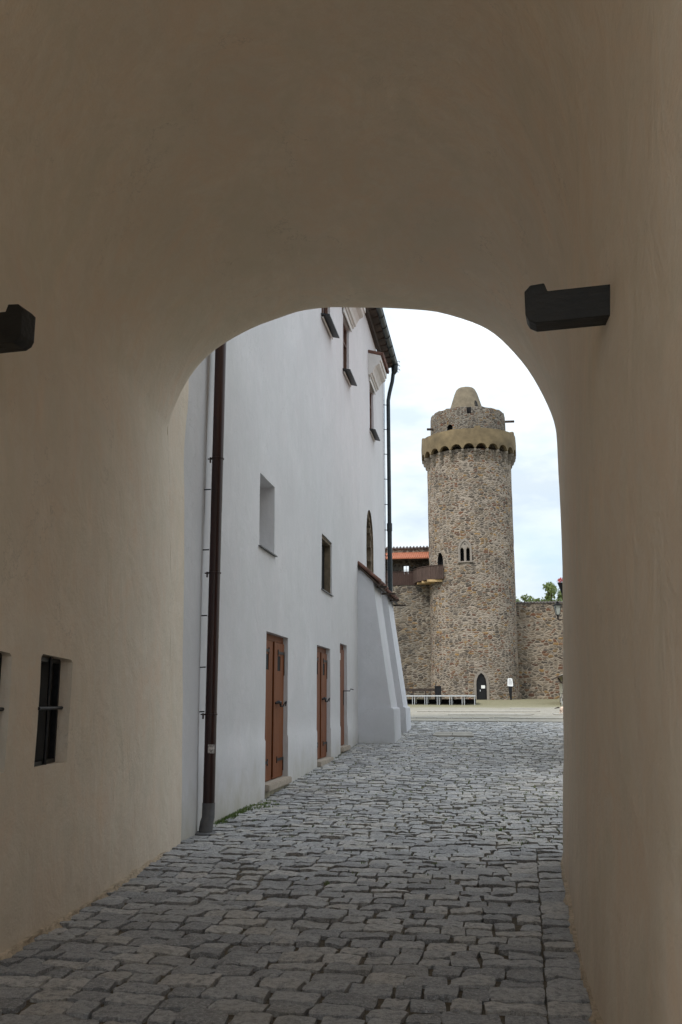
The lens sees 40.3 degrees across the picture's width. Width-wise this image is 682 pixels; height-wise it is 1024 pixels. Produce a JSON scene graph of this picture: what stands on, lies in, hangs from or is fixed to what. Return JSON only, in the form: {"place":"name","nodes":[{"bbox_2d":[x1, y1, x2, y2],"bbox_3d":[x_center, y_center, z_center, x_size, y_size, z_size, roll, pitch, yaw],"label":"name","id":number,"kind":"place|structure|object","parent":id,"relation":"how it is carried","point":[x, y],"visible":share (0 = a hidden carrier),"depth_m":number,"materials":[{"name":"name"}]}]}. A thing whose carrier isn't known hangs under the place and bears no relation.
{"place":"outdoors","nodes":[
{"label":"outdoors","id":0,"kind":"place"},
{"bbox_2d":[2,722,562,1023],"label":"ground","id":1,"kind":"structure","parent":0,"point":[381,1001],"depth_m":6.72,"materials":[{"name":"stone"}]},
{"bbox_2d":[181,307,410,840],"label":"white building","id":2,"kind":"structure","parent":1,"relation":"on","point":[292,668],"depth_m":17.08,"materials":[{"name":"paint"}]},
{"bbox_2d":[265,633,286,781],"bbox_3d":[-1.136,3.339,15.967,0.213,2.442,1.766,-2,-12,9],"label":"door","id":3,"kind":"structure","parent":2,"relation":"in","point":[275,654],"depth_m":16.09,"materials":[{"name":"brown wood"}]},
{"bbox_2d":[317,647,329,758],"bbox_3d":[-0.416,4.186,20.441,0.213,2.413,1.686,-2,-12,9],"label":"door","id":4,"kind":"structure","parent":2,"relation":"in","point":[322,700],"depth_m":20.62,"materials":[{"name":"brown wood"}]},
{"bbox_2d":[321,536,333,596],"bbox_3d":[-0.406,1.235,21.345,0.240,1.265,1.450,-2,-12,9],"label":"window","id":5,"kind":"structure","parent":2,"relation":"in","point":[326,545],"depth_m":21.94,"materials":[{"name":"brown stone"}]},
{"bbox_2d":[321,308,339,338],"bbox_3d":[-0.328,-5.206,22.514,0.366,1.675,1.420,-2,-12,9],"label":"window","id":6,"kind":"structure","parent":2,"relation":"in","point":[328,321],"depth_m":22.38,"materials":[{"name":"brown glass"}]},
{"bbox_2d":[340,645,353,744],"bbox_3d":[0.089,4.566,23.237,0.333,2.493,1.166,-2,-12,9],"label":"door","id":7,"kind":"structure","parent":2,"relation":"in","point":[342,690],"depth_m":23.49,"materials":[{"name":"brown wood"}]},
{"bbox_2d":[343,307,365,386],"bbox_3d":[0.286,-4.868,25.641,0.570,2.590,1.740,-2,-12,9],"label":"window","id":8,"kind":"structure","parent":2,"relation":"in","point":[352,315],"depth_m":25.96,"materials":[{"name":"brown glass"}]},
{"bbox_2d":[366,513,371,570],"bbox_3d":[0.633,1.381,29.333,0.440,2.900,1.900,-2,-12,9],"label":"arched window","id":9,"kind":"structure","parent":2,"relation":"in","point":[368,533],"depth_m":30.08,"materials":[{"name":"brown stone"}]},
{"bbox_2d":[368,350,388,441],"bbox_3d":[1.206,-3.821,31.057,0.666,2.740,1.849,-2,-12,9],"label":"window","id":10,"kind":"structure","parent":2,"relation":"in","point":[378,369],"depth_m":30.76,"materials":[{"name":"white glass"}]},
{"bbox_2d":[0,721,591,1023],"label":"cobblestone lane","id":11,"kind":"structure","parent":1,"relation":"on","point":[164,906],"depth_m":7.09,"materials":[{"name":"stone"}]},
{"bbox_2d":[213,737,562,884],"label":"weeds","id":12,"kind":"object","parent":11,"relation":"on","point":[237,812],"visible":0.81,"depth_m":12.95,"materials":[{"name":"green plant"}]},
{"bbox_2d":[433,732,473,737],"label":"flagstones","id":13,"kind":"object","parent":11,"relation":"on","point":[455,734],"visible":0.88,"depth_m":27.51,"materials":[{"name":"grey stone"}]},
{"bbox_2d":[0,0,681,1023],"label":"gatehouse","id":14,"kind":"object","parent":1,"relation":"on","point":[188,188],"visible":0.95,"depth_m":7.10,"materials":[{"name":"paint"}]},
{"bbox_2d":[0,653,3,710],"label":"window","id":15,"kind":"structure","parent":14,"relation":"in","point":[1,708],"depth_m":6.09,"materials":[{"name":"metal"}]},
{"bbox_2d":[34,657,62,766],"bbox_3d":[-2.151,1.449,6.787,0.097,0.785,0.580,0,-11,0],"label":"window","id":16,"kind":"structure","parent":14,"relation":"in","point":[48,708],"depth_m":6.85,"materials":[{"name":"glass"}]},
{"bbox_3d":[10.325,0.856,23.699,10.950,11.100,10.200,0,-11,0],"label":"cream house","id":17,"kind":"object","parent":1,"relation":"on","visible":0},
{"bbox_2d":[552,601,562,619],"bbox_3d":[6.568,2.923,27.567,0.545,0.562,0.250,0,-11,0],"label":"wall lantern","id":18,"kind":"object","parent":17,"relation":"attached to","point":[557,605],"depth_m":27.51,"materials":[{"name":"glass"}]},
{"bbox_2d":[557,578,562,595],"bbox_3d":[6.709,2.215,27.690,0.543,0.576,0.270,0,-11,0],"label":"flower basket","id":19,"kind":"object","parent":17,"relation":"hanging from","point":[560,583],"visible":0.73,"depth_m":27.64,"materials":[{"name":"metal"}]},
{"bbox_2d":[376,308,561,601],"label":"sky","id":20,"kind":"structure","parent":0,"point":[438,354],"materials":[{"name":"white"}]},
{"bbox_2d":[407,699,562,722],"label":"courtyard","id":21,"kind":"structure","parent":0,"point":[545,707],"depth_m":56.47,"materials":[{"name":"beige stone"}]},
{"bbox_2d":[385,546,430,698],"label":"castle wall","id":22,"kind":"structure","parent":21,"relation":"on","point":[412,620],"depth_m":88.64,"materials":[{"name":"brown stone"}]},
{"bbox_2d":[413,695,426,704],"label":"stage deck","id":23,"kind":"structure","parent":21,"relation":"on","point":[416,696],"depth_m":74.92,"materials":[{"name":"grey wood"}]},
{"bbox_2d":[405,688,434,698],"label":"handrail","id":24,"kind":"object","parent":21,"relation":"on","point":[424,689],"visible":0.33,"depth_m":78.48,"materials":[{"name":"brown wood"}]},
{"bbox_2d":[417,697,427,703],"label":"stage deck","id":25,"kind":"structure","parent":21,"relation":"on","point":[421,700],"depth_m":75.50,"materials":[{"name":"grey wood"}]},
{"bbox_2d":[426,695,438,703],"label":"stage deck","id":26,"kind":"structure","parent":21,"relation":"on","point":[428,696],"depth_m":74.87,"materials":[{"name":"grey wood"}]},
{"bbox_2d":[429,699,437,703],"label":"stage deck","id":27,"kind":"structure","parent":21,"relation":"on","point":[433,701],"depth_m":75.35,"materials":[{"name":"grey wood"}]},
{"bbox_2d":[434,686,440,698],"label":"cabinet","id":28,"kind":"object","parent":21,"relation":"on","point":[437,690],"visible":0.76,"depth_m":77.54,"materials":[{"name":"metal"}]},
{"bbox_2d":[438,695,450,704],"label":"stage deck","id":29,"kind":"structure","parent":21,"relation":"on","point":[440,696],"depth_m":73.04,"materials":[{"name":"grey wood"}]},
{"bbox_2d":[441,699,451,703],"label":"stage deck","id":30,"kind":"structure","parent":21,"relation":"on","point":[444,701],"depth_m":75.20,"materials":[{"name":"grey wood"}]},
{"bbox_2d":[452,696,463,703],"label":"stage deck","id":31,"kind":"structure","parent":21,"relation":"on","point":[458,701],"depth_m":75.06,"materials":[{"name":"grey wood"}]},
{"bbox_2d":[464,696,475,703],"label":"stage deck","id":32,"kind":"structure","parent":21,"relation":"on","point":[469,701],"depth_m":74.92,"materials":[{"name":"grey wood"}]},
{"bbox_2d":[421,387,520,699],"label":"round tower","id":33,"kind":"structure","parent":21,"relation":"on","point":[468,450],"depth_m":85.76,"materials":[{"name":"stone"}]},
{"bbox_2d":[413,565,443,584],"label":"balcony","id":34,"kind":"structure","parent":33,"relation":"attached to","point":[426,575],"depth_m":86.44,"materials":[{"name":"brown wood"}]},
{"bbox_2d":[458,538,472,562],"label":"twin window","id":35,"kind":"structure","parent":33,"relation":"in","point":[464,543],"depth_m":85.10,"materials":[{"name":"stone"}]},
{"bbox_2d":[476,673,486,699],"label":"door","id":36,"kind":"structure","parent":33,"relation":"in","point":[481,682],"depth_m":82.62,"materials":[{"name":"wood"}]},
{"bbox_2d":[507,678,512,699],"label":"info sign","id":37,"kind":"object","parent":21,"relation":"on","point":[510,683],"visible":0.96,"depth_m":81.98,"materials":[{"name":"metal"}]},
{"bbox_2d":[516,594,535,601],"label":"tree","id":38,"kind":"object","parent":21,"relation":"on","point":[524,598],"visible":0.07,"depth_m":93.34,"materials":[{"name":"green plant"}]},
{"bbox_2d":[526,596,551,601],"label":"tree","id":39,"kind":"object","parent":21,"relation":"on","point":[533,599],"visible":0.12,"depth_m":94.76,"materials":[{"name":"green plant"}]},
{"bbox_2d":[516,601,562,698],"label":"castle wall","id":40,"kind":"structure","parent":21,"relation":"on","point":[540,642],"depth_m":87.04,"materials":[{"name":"stone"}]},
{"bbox_2d":[538,582,562,601],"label":"tree","id":41,"kind":"object","parent":21,"relation":"on","point":[549,587],"visible":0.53,"depth_m":94.67,"materials":[{"name":"green plant"}]},
{"bbox_2d":[551,674,562,702],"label":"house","id":42,"kind":"structure","parent":21,"relation":"on","point":[560,678],"depth_m":75.47,"materials":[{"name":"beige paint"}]}
]}

